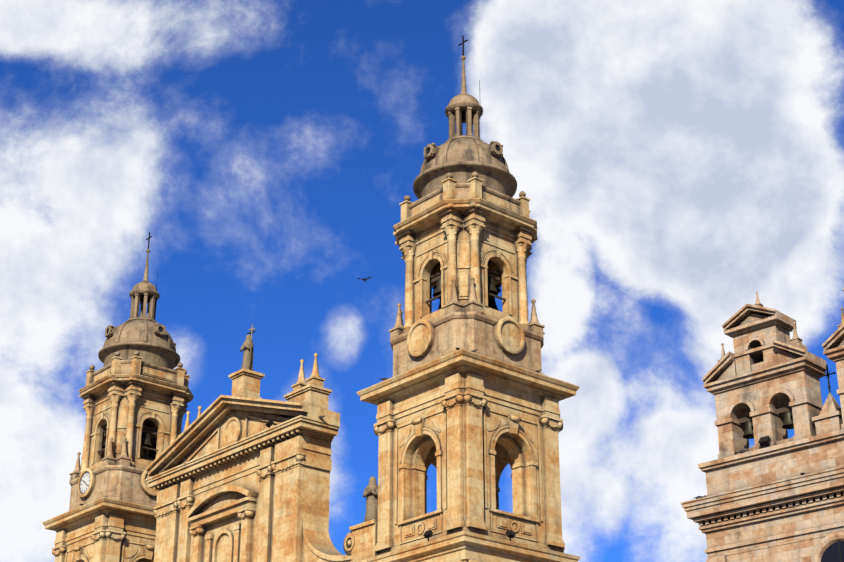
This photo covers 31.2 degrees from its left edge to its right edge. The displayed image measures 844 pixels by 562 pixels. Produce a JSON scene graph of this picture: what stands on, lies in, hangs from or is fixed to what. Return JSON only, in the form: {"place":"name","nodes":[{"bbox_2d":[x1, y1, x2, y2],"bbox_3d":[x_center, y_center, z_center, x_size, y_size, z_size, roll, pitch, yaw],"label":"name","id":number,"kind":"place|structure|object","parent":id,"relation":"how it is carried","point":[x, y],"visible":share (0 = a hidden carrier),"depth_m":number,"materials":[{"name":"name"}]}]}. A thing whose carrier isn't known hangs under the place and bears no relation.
{"place":"outdoors","nodes":[
{"label":"outdoors","id":0,"kind":"place"},
{"bbox_2d":[0,0,843,561],"label":"sky","id":1,"kind":"structure","parent":0,"point":[676,162],"materials":[{"name":"blue"}]},
{"label":"ground","id":2,"kind":"structure","parent":0,"visible":0},
{"bbox_2d":[42,355,193,561],"bbox_3d":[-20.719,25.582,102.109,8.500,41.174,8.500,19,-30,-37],"label":"bell tower","id":3,"kind":"structure","parent":2,"relation":"on","point":[118,406],"depth_m":105.76,"materials":[{"name":"stone"}]},
{"bbox_2d":[79,327,162,493],"bbox_3d":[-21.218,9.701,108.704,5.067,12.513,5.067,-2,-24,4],"label":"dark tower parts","id":4,"kind":"object","parent":3,"relation":"on","point":[160,329],"visible":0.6,"depth_m":105.27,"materials":[{"name":"black"}]},
{"bbox_2d":[80,472,89,492],"bbox_3d":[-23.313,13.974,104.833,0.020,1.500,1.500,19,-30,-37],"label":"clock face","id":5,"kind":"object","parent":4,"relation":"attached to","point":[86,479],"visible":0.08,"depth_m":104.85},
{"bbox_2d":[69,360,184,510],"bbox_3d":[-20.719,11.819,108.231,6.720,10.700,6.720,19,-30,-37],"label":"parapet","id":6,"kind":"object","parent":3,"relation":"on","point":[119,479],"visible":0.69,"depth_m":103.81,"materials":[{"name":"stone"}]},
{"bbox_2d":[97,426,157,452],"bbox_3d":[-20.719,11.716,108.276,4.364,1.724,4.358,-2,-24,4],"label":"tower bell yokes","id":7,"kind":"object","parent":3,"relation":"on","point":[152,432],"visible":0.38,"depth_m":107.36,"materials":[{"name":"brown wood"}]},
{"bbox_2d":[102,432,156,458],"bbox_3d":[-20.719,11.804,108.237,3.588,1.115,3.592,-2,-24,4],"label":"bells","id":8,"kind":"object","parent":7,"relation":"on","point":[145,440],"visible":0.42,"depth_m":107.13,"materials":[{"name":"brown metal"}]},
{"bbox_2d":[89,249,186,374],"bbox_3d":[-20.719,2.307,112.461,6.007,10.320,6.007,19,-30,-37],"label":"dome","id":9,"kind":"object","parent":3,"relation":"on","point":[144,337],"visible":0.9,"depth_m":109.65,"materials":[{"name":"beige stone"}]},
{"bbox_2d":[145,353,377,561],"bbox_3d":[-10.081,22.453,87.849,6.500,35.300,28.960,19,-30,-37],"label":"facade","id":10,"kind":"structure","parent":2,"relation":"on","point":[243,482],"depth_m":88.14,"materials":[{"name":"stone"}]},
{"bbox_2d":[240,324,377,522],"bbox_3d":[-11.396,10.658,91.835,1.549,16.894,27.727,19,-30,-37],"label":"statues","id":11,"kind":"object","parent":10,"relation":"attached to","point":[370,494],"visible":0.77,"depth_m":80.54,"materials":[{"name":"stone"}]},
{"bbox_2d":[80,348,541,505],"bbox_3d":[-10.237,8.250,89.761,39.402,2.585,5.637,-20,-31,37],"label":"pigeons","id":12,"kind":"object","parent":10,"relation":"on","point":[321,417],"visible":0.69,"depth_m":80.43,"materials":[{"name":"grey"}]},
{"bbox_2d":[357,177,579,561],"bbox_3d":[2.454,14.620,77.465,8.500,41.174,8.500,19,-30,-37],"label":"bell tower","id":13,"kind":"structure","parent":2,"relation":"on","point":[470,426],"depth_m":78.50,"materials":[{"name":"stone"}]},
{"bbox_2d":[404,56,525,200],"bbox_3d":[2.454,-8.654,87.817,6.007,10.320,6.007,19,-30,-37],"label":"dome","id":14,"kind":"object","parent":13,"relation":"on","point":[458,156],"visible":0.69,"depth_m":84.95,"materials":[{"name":"beige stone"}]},
{"bbox_2d":[458,35,467,55],"bbox_3d":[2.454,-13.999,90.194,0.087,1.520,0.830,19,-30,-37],"label":"cross","id":15,"kind":"object","parent":14,"relation":"on","point":[463,42],"visible":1,"depth_m":90.20,"materials":[{"name":"metal"}]},
{"bbox_2d":[427,145,499,153],"bbox_3d":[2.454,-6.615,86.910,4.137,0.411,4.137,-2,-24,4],"label":"round window","id":16,"kind":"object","parent":14,"relation":"attached to","point":[496,147],"visible":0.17,"depth_m":85.13,"materials":[{"name":"black"}]},
{"bbox_2d":[426,269,505,302],"bbox_3d":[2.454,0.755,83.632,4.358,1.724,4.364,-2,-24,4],"label":"tower bell yokes","id":17,"kind":"object","parent":13,"relation":"on","point":[494,275],"visible":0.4,"depth_m":82.84,"materials":[{"name":"brown wood"}]},
{"bbox_2d":[433,276,498,310],"bbox_3d":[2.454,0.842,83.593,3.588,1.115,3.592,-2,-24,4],"label":"bells","id":18,"kind":"object","parent":17,"relation":"on","point":[491,299],"visible":0.25,"depth_m":82.49,"materials":[{"name":"brown metal"}]},
{"bbox_2d":[389,183,544,376],"bbox_3d":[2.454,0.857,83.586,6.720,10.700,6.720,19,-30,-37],"label":"parapet","id":19,"kind":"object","parent":13,"relation":"on","point":[469,328],"visible":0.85,"depth_m":79.55,"materials":[{"name":"stone"}]},
{"bbox_2d":[680,287,843,561],"bbox_3d":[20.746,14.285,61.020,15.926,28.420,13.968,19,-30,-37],"label":"chapel sagrario","id":20,"kind":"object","parent":2,"relation":"on","point":[760,503],"visible":1,"depth_m":61.24,"materials":[{"name":"beige stone"}]},
{"bbox_2d":[156,80,770,540],"bbox_3d":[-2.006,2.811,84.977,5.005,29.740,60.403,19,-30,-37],"label":"floodlights and rods","id":21,"kind":"object","parent":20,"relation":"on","point":[764,442],"visible":0.9,"depth_m":74.52,"materials":[{"name":"metal"}]},
{"bbox_2d":[694,448,804,498],"bbox_3d":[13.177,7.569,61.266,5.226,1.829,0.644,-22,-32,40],"label":"floodlights","id":22,"kind":"object","parent":20,"relation":"on","point":[740,451],"visible":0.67,"depth_m":61.88,"materials":[{"name":"black metal"}]},
{"bbox_2d":[738,345,791,423],"bbox_3d":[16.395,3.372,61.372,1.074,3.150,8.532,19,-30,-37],"label":"bell yokes","id":23,"kind":"object","parent":20,"relation":"in","point":[783,410],"visible":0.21,"depth_m":62.96,"materials":[{"name":"brown wood"}]},
{"bbox_2d":[743,354,793,438],"bbox_3d":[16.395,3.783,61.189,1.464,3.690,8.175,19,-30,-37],"label":"bells","id":24,"kind":"object","parent":23,"relation":"hanging from","point":[788,423],"visible":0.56,"depth_m":62.60,"materials":[{"name":"metal"}]},
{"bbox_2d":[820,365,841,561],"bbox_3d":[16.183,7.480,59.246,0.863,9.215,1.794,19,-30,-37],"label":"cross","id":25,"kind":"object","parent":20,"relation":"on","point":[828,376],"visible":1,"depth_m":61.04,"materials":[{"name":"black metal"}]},
{"bbox_2d":[821,541,843,561],"bbox_3d":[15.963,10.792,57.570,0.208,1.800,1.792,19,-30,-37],"label":"chapel oculus glass","id":26,"kind":"object","parent":20,"relation":"in","point":[831,553],"visible":0.91,"depth_m":57.94,"materials":[{"name":"black glass"}]}
]}

